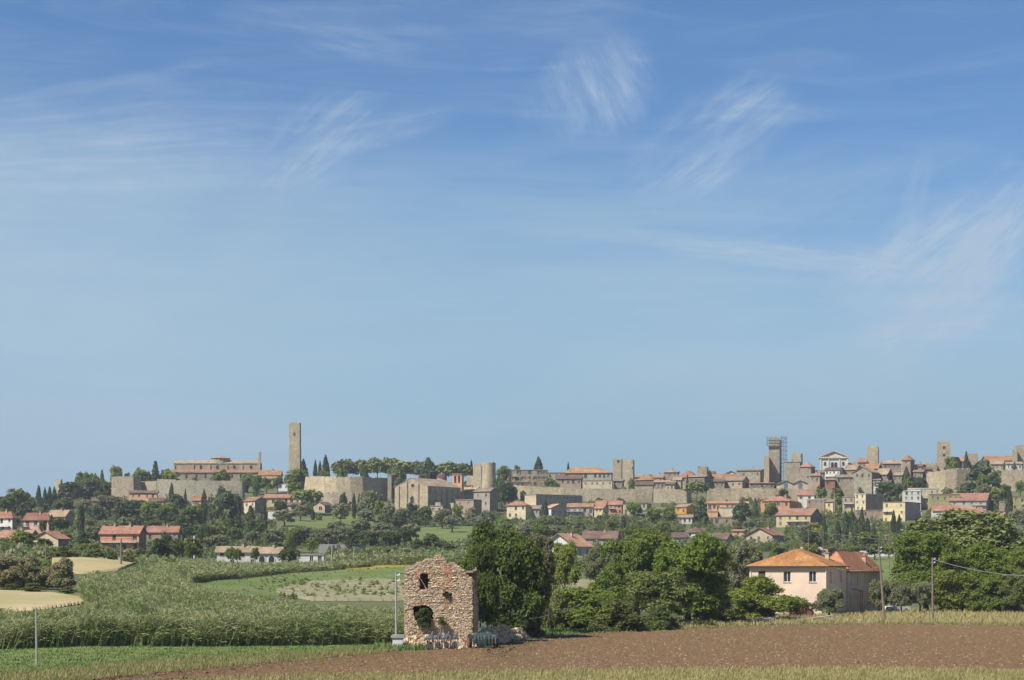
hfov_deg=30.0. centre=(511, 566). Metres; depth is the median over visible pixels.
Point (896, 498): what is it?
cypress tree
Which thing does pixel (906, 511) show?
apartment house
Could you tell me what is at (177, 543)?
broadleaf tree
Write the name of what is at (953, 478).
town wall
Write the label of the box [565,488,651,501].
town wall
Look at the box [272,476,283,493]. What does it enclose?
broadleaf tree
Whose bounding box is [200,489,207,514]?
cypress tree
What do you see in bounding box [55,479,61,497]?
ruined tower
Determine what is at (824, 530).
cypress tree
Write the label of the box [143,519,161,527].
dark broadleaf tree
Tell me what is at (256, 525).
dark broadleaf tree
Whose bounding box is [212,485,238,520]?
holm oak
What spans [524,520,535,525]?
olive tree
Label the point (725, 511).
house
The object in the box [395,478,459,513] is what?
gabled church
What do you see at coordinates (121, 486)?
town wall
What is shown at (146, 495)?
villa
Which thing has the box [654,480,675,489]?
town house
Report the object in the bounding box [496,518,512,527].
broadleaf tree
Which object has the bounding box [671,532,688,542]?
house
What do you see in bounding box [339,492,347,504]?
holm oak
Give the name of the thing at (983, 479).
broadleaf tree
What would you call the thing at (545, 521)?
dark broadleaf tree
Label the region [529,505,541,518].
house
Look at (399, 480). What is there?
dark broadleaf tree
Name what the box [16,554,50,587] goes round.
tree
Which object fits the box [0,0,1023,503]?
sky
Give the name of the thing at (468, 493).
town house
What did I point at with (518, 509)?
house
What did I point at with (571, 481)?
town house
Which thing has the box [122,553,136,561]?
shrub
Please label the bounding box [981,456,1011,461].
long building
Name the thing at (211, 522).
olive tree
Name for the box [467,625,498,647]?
cultivator
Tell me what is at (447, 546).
shrub
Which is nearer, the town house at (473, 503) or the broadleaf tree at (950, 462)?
the town house at (473, 503)
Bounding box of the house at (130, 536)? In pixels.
[98,522,147,551]
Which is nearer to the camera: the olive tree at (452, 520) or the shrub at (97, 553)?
the shrub at (97, 553)
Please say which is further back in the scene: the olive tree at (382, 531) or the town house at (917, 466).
the town house at (917, 466)
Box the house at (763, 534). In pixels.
[744,525,785,542]
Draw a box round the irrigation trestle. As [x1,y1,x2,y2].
[799,615,834,620]
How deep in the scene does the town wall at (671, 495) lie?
898.97 m
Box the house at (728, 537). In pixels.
[709,533,733,542]
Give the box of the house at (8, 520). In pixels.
[0,508,18,531]
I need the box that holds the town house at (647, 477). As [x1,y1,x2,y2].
[636,474,655,481]
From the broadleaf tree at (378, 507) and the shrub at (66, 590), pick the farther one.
the broadleaf tree at (378, 507)
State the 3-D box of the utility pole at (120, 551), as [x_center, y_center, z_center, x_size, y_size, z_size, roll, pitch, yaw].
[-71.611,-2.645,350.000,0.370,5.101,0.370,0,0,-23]
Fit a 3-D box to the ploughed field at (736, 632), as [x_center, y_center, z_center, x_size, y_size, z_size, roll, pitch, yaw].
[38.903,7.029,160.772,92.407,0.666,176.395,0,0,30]
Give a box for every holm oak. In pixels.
[11,502,32,522]
[38,503,50,511]
[57,482,83,499]
[66,483,95,499]
[88,506,106,520]
[111,500,139,515]
[127,516,140,525]
[139,516,155,525]
[144,471,151,480]
[167,494,184,509]
[176,523,194,538]
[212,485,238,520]
[233,494,243,515]
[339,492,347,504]
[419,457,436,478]
[693,504,708,523]
[731,500,751,523]
[973,460,993,484]
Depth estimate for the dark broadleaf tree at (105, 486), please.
903.11 m
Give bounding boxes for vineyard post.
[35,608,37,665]
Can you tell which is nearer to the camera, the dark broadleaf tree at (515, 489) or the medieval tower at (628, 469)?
the dark broadleaf tree at (515, 489)
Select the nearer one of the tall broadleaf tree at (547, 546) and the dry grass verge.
the dry grass verge
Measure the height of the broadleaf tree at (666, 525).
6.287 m
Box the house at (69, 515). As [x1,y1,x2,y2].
[49,507,74,525]
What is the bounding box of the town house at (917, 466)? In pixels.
[914,462,923,468]
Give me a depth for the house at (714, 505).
861.14 m
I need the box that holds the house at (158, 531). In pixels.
[146,523,181,540]
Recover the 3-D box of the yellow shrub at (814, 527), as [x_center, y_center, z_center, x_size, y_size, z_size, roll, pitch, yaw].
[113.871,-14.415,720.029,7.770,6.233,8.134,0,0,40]
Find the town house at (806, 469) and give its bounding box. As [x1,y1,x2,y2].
[799,462,815,488]
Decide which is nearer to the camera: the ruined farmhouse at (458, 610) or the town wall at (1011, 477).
the ruined farmhouse at (458, 610)
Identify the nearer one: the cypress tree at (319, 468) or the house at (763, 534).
the house at (763, 534)
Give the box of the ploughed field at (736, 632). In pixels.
[86,623,1023,679]
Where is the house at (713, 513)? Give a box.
[707,511,718,516]
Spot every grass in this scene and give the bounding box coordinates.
[0,644,398,679]
[133,664,1023,679]
[511,620,1023,642]
[541,613,800,635]
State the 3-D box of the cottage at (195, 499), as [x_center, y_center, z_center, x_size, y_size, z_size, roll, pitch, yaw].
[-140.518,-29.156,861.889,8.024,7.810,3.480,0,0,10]
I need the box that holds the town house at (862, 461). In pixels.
[857,458,866,466]
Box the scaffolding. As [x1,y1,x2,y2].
[766,437,786,481]
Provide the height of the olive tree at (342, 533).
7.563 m
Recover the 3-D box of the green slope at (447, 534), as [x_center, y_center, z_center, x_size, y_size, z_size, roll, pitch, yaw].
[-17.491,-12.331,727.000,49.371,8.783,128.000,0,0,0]
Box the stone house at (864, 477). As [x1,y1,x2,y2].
[853,466,880,495]
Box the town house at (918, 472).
[913,467,923,477]
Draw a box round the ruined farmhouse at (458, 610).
[404,554,478,650]
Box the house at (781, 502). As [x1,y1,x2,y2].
[762,494,798,514]
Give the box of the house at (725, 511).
[719,507,746,516]
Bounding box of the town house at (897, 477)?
[892,472,903,485]
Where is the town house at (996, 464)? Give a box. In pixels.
[989,460,1004,469]
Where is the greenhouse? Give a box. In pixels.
[800,547,827,555]
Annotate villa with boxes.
[128,490,158,501]
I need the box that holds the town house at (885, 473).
[877,468,892,480]
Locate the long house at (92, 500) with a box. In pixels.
[91,495,124,503]
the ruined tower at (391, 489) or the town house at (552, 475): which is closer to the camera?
the ruined tower at (391, 489)
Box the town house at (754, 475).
[736,467,763,486]
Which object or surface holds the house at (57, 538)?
on the ground at (400, 604)
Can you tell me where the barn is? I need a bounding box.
[312,501,332,512]
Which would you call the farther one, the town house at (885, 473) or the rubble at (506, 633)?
the town house at (885, 473)
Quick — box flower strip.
[346,563,447,569]
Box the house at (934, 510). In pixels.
[930,503,962,518]
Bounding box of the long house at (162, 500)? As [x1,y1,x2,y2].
[148,498,165,504]
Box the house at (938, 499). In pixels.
[928,494,960,509]
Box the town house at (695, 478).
[688,472,714,491]
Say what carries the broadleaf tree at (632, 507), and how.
on the ground at (400, 604)
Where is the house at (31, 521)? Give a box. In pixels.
[22,510,49,532]
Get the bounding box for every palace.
[512,469,547,486]
[563,467,612,486]
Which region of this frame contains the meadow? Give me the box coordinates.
[191,565,404,595]
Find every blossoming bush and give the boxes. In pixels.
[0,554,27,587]
[9,556,40,573]
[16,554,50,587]
[42,565,61,587]
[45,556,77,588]
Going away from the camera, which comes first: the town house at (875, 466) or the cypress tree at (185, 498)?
the cypress tree at (185, 498)
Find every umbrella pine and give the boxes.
[74,471,90,481]
[290,488,323,514]
[330,459,356,474]
[352,459,371,474]
[365,457,388,477]
[381,457,406,473]
[403,461,414,473]
[409,460,424,475]
[435,461,459,480]
[457,463,471,474]
[684,480,709,505]
[887,507,1023,594]
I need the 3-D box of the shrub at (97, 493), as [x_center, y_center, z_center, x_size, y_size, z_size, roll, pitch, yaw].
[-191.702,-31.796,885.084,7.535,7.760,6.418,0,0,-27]
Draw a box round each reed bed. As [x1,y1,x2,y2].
[0,587,403,648]
[76,560,296,606]
[135,554,373,580]
[324,548,467,565]
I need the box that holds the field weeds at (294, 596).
[278,576,403,598]
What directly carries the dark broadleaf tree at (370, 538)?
on the ground at (400, 604)
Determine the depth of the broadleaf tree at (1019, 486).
888.83 m
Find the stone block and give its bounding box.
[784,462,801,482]
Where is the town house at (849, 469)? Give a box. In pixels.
[843,464,860,488]
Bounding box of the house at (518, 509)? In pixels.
[505,501,530,518]
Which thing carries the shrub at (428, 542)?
on the ground at (400, 604)
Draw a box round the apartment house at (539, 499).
[525,494,581,506]
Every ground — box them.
[14,480,1023,647]
[277,578,403,600]
[558,579,596,589]
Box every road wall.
[319,544,364,552]
[835,551,895,556]
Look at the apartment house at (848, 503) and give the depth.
850.77 m
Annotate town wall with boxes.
[111,476,141,500]
[141,481,156,489]
[157,479,244,501]
[304,476,387,503]
[466,475,481,487]
[513,485,564,499]
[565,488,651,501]
[653,489,691,502]
[707,488,853,500]
[926,468,970,493]
[988,469,1023,490]
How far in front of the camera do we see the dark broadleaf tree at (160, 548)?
399.07 m
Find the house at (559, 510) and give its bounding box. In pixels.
[547,504,567,516]
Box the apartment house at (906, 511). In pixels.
[882,502,919,520]
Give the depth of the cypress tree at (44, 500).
849.45 m
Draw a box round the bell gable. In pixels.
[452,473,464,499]
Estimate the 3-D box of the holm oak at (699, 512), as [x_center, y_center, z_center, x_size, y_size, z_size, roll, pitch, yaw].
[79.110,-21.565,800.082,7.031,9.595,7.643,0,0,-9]
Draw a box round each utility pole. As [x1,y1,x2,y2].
[120,539,121,563]
[395,573,399,634]
[878,546,885,620]
[889,530,889,571]
[932,557,934,619]
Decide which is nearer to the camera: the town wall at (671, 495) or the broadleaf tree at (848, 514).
the broadleaf tree at (848, 514)
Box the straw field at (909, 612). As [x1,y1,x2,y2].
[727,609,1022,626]
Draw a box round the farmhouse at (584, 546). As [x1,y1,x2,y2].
[551,531,594,556]
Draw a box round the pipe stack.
[745,616,777,622]
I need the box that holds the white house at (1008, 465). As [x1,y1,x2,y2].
[1005,462,1022,469]
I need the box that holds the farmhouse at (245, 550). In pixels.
[215,542,259,562]
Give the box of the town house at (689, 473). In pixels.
[679,471,695,488]
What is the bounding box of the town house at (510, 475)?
[504,469,511,481]
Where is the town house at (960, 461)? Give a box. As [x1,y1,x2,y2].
[955,457,964,467]
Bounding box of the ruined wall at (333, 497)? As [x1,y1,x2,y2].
[321,491,351,507]
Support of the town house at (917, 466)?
on the ground at (400, 604)
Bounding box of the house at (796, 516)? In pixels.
[775,506,821,526]
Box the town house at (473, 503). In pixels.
[456,499,481,516]
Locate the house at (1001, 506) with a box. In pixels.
[999,502,1005,510]
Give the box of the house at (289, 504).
[286,502,303,510]
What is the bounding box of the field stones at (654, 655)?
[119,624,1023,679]
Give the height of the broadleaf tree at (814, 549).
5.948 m
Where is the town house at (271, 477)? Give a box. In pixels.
[261,476,276,488]
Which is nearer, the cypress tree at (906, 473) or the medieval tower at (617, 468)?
the cypress tree at (906, 473)
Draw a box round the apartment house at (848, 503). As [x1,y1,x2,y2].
[842,496,854,512]
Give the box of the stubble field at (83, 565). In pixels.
[52,557,134,573]
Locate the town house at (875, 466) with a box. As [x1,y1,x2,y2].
[864,463,881,470]
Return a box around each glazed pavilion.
[777,480,792,488]
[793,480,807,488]
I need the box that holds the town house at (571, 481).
[555,475,582,488]
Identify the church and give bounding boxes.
[171,449,261,480]
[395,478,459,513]
[819,451,848,469]
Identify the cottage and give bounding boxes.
[191,494,209,506]
[335,501,351,507]
[677,515,693,523]
[731,529,747,537]
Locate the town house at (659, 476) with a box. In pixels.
[652,472,663,479]
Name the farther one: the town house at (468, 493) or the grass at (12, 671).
the town house at (468, 493)
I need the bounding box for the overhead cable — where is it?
[933,559,1020,575]
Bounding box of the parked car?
[885,603,909,611]
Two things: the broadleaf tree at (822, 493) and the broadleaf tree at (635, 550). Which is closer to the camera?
the broadleaf tree at (635, 550)
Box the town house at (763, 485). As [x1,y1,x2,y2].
[749,482,773,488]
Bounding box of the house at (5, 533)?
[0,527,37,540]
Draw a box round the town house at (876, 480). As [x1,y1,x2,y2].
[873,478,880,493]
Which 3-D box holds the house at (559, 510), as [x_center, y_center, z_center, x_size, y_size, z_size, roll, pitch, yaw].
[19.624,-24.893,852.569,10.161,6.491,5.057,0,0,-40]
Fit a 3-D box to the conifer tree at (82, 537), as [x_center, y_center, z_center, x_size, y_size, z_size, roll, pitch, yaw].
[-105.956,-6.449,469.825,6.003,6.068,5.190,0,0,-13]
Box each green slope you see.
[280,515,373,529]
[405,526,495,542]
[870,557,897,579]
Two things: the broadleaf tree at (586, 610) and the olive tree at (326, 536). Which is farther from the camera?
the olive tree at (326, 536)
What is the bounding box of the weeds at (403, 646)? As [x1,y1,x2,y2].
[373,640,432,650]
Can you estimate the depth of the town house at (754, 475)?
963.30 m
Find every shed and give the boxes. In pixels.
[267,510,276,518]
[278,484,287,490]
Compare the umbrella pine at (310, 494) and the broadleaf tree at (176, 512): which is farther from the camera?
the umbrella pine at (310, 494)
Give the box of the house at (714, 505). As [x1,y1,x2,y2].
[706,501,748,512]
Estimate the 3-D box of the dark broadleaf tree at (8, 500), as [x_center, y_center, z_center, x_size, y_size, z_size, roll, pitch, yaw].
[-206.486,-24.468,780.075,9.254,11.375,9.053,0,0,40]
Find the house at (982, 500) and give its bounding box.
[948,492,990,510]
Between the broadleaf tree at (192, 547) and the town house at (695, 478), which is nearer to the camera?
the broadleaf tree at (192, 547)
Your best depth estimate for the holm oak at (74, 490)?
876.33 m
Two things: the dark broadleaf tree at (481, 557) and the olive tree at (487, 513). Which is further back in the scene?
the olive tree at (487, 513)
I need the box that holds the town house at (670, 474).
[663,469,679,479]
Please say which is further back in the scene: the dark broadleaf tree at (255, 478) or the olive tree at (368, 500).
the dark broadleaf tree at (255, 478)
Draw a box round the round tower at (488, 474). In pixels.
[481,462,495,487]
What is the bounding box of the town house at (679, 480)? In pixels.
[672,475,683,488]
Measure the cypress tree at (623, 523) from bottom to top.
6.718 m
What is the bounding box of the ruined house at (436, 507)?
[430,505,443,516]
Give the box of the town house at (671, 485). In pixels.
[665,480,676,489]
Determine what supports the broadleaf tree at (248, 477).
on the ground at (400, 604)
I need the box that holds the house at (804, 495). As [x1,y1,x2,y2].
[797,489,815,507]
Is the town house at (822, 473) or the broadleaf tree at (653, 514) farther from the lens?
the town house at (822, 473)
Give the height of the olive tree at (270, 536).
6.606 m
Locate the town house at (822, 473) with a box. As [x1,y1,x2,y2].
[813,470,824,488]
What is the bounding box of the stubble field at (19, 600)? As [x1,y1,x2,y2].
[0,587,83,611]
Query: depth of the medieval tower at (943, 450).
955.69 m
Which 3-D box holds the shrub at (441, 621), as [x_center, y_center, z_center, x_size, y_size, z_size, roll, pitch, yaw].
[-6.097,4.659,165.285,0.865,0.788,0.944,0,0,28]
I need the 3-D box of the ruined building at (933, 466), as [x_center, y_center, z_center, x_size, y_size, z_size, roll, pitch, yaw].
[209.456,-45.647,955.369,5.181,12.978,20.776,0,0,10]
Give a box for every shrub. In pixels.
[0,584,19,589]
[19,583,47,591]
[52,546,79,556]
[58,586,76,593]
[82,547,105,557]
[93,490,103,496]
[104,551,117,559]
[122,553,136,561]
[133,548,146,563]
[315,512,322,519]
[363,549,377,563]
[382,548,392,552]
[400,549,412,562]
[410,538,427,551]
[414,607,433,627]
[421,533,444,549]
[437,616,446,624]
[442,543,456,550]
[574,528,581,534]
[633,521,643,527]
[731,521,742,529]
[760,544,770,550]
[776,488,791,498]
[808,522,822,532]
[857,487,864,493]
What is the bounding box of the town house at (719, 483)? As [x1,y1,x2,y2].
[713,479,725,487]
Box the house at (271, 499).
[263,492,302,509]
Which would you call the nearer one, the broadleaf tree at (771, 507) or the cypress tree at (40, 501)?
the broadleaf tree at (771, 507)
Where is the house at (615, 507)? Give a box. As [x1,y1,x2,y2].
[608,501,623,513]
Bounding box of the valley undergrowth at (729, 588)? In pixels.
[546,574,735,615]
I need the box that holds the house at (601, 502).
[595,500,607,505]
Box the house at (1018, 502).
[1012,496,1023,511]
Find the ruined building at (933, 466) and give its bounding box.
[925,462,936,471]
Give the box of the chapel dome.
[437,472,445,479]
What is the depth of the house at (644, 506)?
860.18 m
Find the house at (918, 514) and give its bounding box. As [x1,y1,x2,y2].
[916,511,921,518]
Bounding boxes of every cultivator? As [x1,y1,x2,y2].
[424,626,458,649]
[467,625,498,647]
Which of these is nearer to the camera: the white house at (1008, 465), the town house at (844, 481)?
the town house at (844, 481)
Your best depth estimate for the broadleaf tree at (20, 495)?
798.79 m
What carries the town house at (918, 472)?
on the ground at (400, 604)
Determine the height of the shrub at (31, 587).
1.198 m
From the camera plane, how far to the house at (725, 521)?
804.35 m
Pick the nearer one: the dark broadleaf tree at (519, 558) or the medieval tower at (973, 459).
the dark broadleaf tree at (519, 558)
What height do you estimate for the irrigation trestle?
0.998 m
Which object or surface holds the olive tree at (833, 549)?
on the ground at (400, 604)
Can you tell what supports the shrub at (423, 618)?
attached to the ruined farmhouse at (458, 610)
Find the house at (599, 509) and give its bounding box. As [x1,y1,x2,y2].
[593,505,608,516]
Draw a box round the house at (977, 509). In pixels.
[963,505,982,514]
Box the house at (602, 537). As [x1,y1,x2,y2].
[581,528,619,544]
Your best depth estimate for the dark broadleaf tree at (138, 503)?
797.83 m
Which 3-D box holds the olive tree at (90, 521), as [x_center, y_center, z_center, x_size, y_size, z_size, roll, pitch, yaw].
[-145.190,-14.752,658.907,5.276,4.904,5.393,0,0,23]
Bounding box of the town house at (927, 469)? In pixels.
[923,467,932,480]
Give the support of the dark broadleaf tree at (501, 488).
on the ground at (400, 604)
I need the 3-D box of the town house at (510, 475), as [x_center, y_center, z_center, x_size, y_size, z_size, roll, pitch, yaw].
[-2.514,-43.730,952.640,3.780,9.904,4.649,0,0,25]
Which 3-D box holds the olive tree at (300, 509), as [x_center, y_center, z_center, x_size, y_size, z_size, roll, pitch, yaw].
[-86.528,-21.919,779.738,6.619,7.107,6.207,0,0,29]
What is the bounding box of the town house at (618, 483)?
[613,479,624,488]
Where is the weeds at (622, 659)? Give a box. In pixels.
[205,627,1021,672]
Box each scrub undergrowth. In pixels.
[0,506,1023,571]
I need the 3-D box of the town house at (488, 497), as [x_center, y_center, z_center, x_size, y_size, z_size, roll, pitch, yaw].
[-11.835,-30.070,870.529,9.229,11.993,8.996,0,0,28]
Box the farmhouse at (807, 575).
[745,549,883,613]
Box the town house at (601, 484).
[582,480,613,488]
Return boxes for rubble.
[403,635,476,649]
[475,624,532,646]
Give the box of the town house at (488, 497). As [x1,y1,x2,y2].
[473,488,498,511]
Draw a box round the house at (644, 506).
[622,503,650,514]
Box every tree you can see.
[0,494,16,511]
[6,488,31,515]
[9,530,35,546]
[21,497,36,508]
[32,506,44,512]
[33,538,53,546]
[35,485,40,505]
[38,495,42,506]
[38,521,46,531]
[42,487,47,503]
[47,487,53,506]
[48,514,53,530]
[49,497,74,509]
[51,518,69,529]
[52,486,57,499]
[55,528,73,541]
[73,497,91,514]
[73,528,89,543]
[76,543,101,550]
[77,477,100,501]
[77,505,84,531]
[84,517,97,526]
[84,524,101,539]
[87,504,99,508]
[90,473,99,489]
[93,495,123,516]
[99,480,110,495]
[100,469,104,496]
[100,520,118,525]
[109,465,121,481]
[115,502,121,522]
[117,516,134,525]
[129,499,146,510]
[132,467,146,480]
[139,501,160,515]
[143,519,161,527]
[147,538,171,556]
[149,460,160,480]
[154,506,176,525]
[159,468,169,478]
[160,503,178,515]
[160,532,172,544]
[162,470,180,479]
[164,544,177,556]
[168,482,173,501]
[169,538,184,558]
[173,514,187,525]
[178,506,204,526]
[183,537,203,558]
[184,488,186,506]
[192,523,207,536]
[196,524,211,543]
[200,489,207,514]
[202,507,206,523]
[203,534,231,548]
[205,509,213,523]
[207,520,219,534]
[207,522,226,536]
[210,469,230,480]
[220,518,242,535]
[224,546,235,560]
[226,526,243,538]
[232,548,241,561]
[235,493,240,521]
[240,473,253,492]
[242,480,248,492]
[243,505,255,529]
[245,531,260,543]
[246,519,264,533]
[250,547,259,561]
[251,475,261,489]
[253,479,259,496]
[259,477,273,493]
[260,503,267,532]
[262,529,286,543]
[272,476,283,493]
[272,508,297,525]
[274,500,287,510]
[277,547,300,561]
[283,474,291,483]
[284,468,308,484]
[285,482,303,492]
[286,528,305,549]
[289,526,313,538]
[292,505,306,520]
[300,458,308,485]
[306,539,319,551]
[310,509,314,519]
[310,528,339,543]
[313,460,317,475]
[317,461,321,474]
[318,470,329,476]
[322,455,329,472]
[325,521,345,528]
[330,503,350,520]
[333,468,347,476]
[335,525,352,540]
[343,530,363,545]
[348,518,370,532]
[352,494,356,518]
[356,490,381,509]
[357,509,374,525]
[360,465,368,476]
[361,531,380,545]
[370,522,392,531]
[373,499,384,521]
[376,529,390,537]
[379,531,401,545]
[381,516,391,522]
[382,503,395,517]
[386,465,406,480]
[389,515,405,529]
[393,476,404,487]
[394,507,410,526]
[396,527,413,543]
[402,523,420,537]
[406,502,418,522]
[416,506,432,526]
[432,509,450,528]
[442,514,461,531]
[451,504,463,525]
[457,517,552,624]
[464,511,475,525]
[466,516,478,525]
[467,507,476,516]
[467,540,500,630]
[473,517,493,528]
[480,510,495,521]
[486,584,545,638]
[494,479,508,508]
[496,465,508,480]
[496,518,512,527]
[499,521,514,529]
[503,481,513,503]
[509,486,517,500]
[512,523,532,535]
[519,490,526,500]
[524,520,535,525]
[529,522,551,537]
[530,534,556,627]
[533,457,542,469]
[534,518,552,534]
[539,505,544,519]
[541,588,572,628]
[543,499,548,515]
[544,477,553,486]
[547,515,561,525]
[549,524,561,535]
[549,586,621,629]
[552,540,581,589]
[573,521,586,529]
[583,546,606,580]
[587,525,600,530]
[587,569,632,609]
[588,597,650,631]
[598,527,670,615]
[604,549,617,565]
[606,518,620,530]
[621,515,625,528]
[621,525,637,537]
[625,502,642,514]
[625,566,700,616]
[628,477,634,488]
[640,530,736,620]
[643,604,682,629]
[644,507,661,522]
[647,526,665,532]
[655,522,672,531]
[661,506,675,520]
[684,532,730,575]
[691,594,747,623]
[706,470,713,494]
[718,540,763,588]
[727,575,810,619]
[741,519,757,532]
[752,497,759,518]
[761,502,778,516]
[767,546,787,557]
[796,525,810,535]
[801,543,820,554]
[803,530,819,544]
[810,588,845,614]
[815,488,826,498]
[821,519,826,542]
[822,546,844,556]
[830,488,844,504]
[833,521,841,542]
[842,511,848,539]
[843,511,855,519]
[844,545,861,551]
[849,510,854,531]
[852,522,858,545]
[856,531,879,549]
[858,508,864,531]
[864,518,870,532]
[865,543,885,559]
[868,580,892,611]
[871,522,875,533]
[873,481,899,501]
[881,544,895,558]
[887,580,913,612]
[888,530,961,609]
[890,510,895,533]
[891,483,902,495]
[894,490,899,501]
[897,514,901,533]
[901,466,909,484]
[902,478,914,490]
[906,476,928,489]
[909,581,931,611]
[922,569,973,611]
[938,541,1005,591]
[941,487,953,493]
[943,456,956,469]
[955,486,967,492]
[959,464,997,492]
[962,451,972,481]
[965,573,1023,612]
[970,545,1023,591]
[974,484,991,492]
[976,474,990,491]
[989,470,1001,488]
[989,488,1005,502]
[998,568,1023,611]
[1000,484,1010,501]
[1004,487,1012,515]
[1008,509,1023,524]
[1015,480,1023,495]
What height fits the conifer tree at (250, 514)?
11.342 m
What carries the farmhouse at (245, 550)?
on the ground at (400, 604)
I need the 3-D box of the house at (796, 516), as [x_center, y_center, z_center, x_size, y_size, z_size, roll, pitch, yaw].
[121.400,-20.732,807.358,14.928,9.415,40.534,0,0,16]
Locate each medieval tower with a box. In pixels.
[289,422,300,476]
[613,459,621,488]
[623,459,634,489]
[697,466,708,474]
[764,456,769,482]
[769,438,780,487]
[792,453,802,464]
[867,446,878,463]
[937,441,950,470]
[968,453,977,471]
[1012,449,1016,461]
[1015,445,1023,469]
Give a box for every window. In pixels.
[258,556,265,561]
[268,556,274,562]
[783,571,790,582]
[808,571,816,582]
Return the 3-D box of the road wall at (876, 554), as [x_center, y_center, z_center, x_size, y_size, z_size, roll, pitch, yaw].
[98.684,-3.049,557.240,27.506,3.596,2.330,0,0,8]
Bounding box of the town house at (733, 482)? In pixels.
[724,476,749,488]
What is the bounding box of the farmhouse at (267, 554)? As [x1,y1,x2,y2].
[258,543,283,562]
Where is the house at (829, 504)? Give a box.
[824,499,837,513]
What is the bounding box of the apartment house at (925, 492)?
[908,488,939,506]
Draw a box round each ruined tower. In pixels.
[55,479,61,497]
[388,473,394,502]
[473,464,481,475]
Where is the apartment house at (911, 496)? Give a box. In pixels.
[902,491,920,510]
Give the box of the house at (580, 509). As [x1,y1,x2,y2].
[566,503,594,516]
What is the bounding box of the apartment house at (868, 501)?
[854,494,884,509]
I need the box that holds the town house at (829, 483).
[823,478,835,489]
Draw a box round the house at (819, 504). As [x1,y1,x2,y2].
[807,499,825,512]
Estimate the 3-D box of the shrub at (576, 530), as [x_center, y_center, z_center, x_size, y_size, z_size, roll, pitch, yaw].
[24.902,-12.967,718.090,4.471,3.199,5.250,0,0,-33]
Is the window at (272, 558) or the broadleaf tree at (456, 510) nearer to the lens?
the window at (272, 558)
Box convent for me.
[258,469,282,480]
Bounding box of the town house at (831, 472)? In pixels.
[824,467,843,487]
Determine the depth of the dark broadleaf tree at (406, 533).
618.32 m
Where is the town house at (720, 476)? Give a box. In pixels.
[712,474,736,478]
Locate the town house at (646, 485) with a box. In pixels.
[634,481,654,500]
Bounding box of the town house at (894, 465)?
[881,458,901,472]
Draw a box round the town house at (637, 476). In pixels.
[635,474,643,481]
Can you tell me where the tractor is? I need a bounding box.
[788,601,813,615]
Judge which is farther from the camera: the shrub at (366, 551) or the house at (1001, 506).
the house at (1001, 506)
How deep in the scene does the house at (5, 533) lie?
540.35 m
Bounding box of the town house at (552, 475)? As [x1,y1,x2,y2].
[548,472,564,485]
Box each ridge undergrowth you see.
[45,494,312,514]
[242,495,1009,510]
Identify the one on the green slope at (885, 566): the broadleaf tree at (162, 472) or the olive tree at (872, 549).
the olive tree at (872, 549)
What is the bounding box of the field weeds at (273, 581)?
[189,565,499,591]
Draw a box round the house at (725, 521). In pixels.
[713,517,731,525]
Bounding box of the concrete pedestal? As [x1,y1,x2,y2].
[391,635,404,645]
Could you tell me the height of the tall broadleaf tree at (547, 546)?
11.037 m
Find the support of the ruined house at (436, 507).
on the ground at (400, 604)
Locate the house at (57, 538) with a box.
[33,531,71,546]
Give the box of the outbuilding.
[299,554,325,561]
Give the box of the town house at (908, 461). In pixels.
[901,455,914,477]
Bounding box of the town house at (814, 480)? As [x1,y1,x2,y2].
[809,471,820,488]
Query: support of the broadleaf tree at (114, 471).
on the ground at (400, 604)
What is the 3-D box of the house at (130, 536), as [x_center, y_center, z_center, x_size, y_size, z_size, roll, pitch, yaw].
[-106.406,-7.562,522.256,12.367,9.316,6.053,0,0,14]
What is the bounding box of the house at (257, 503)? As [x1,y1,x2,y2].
[243,497,267,513]
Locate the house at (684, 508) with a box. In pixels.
[675,504,695,513]
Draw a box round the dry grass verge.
[372,670,1000,679]
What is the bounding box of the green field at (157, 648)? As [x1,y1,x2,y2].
[0,644,372,673]
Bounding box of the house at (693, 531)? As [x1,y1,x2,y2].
[685,527,705,538]
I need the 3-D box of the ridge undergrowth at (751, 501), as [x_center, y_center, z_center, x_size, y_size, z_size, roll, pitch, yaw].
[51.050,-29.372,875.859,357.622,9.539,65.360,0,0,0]
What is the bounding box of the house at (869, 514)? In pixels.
[854,510,882,518]
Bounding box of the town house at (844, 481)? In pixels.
[835,474,853,489]
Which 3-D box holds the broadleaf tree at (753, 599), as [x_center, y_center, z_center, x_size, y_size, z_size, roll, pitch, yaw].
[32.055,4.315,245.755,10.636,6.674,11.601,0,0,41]
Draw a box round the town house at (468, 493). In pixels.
[464,485,479,498]
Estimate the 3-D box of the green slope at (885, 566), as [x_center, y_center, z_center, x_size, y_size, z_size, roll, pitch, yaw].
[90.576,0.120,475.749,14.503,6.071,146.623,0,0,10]
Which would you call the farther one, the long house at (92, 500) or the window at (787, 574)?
the long house at (92, 500)
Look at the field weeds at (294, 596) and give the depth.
307.46 m
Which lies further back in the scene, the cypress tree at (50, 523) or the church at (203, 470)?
the church at (203, 470)

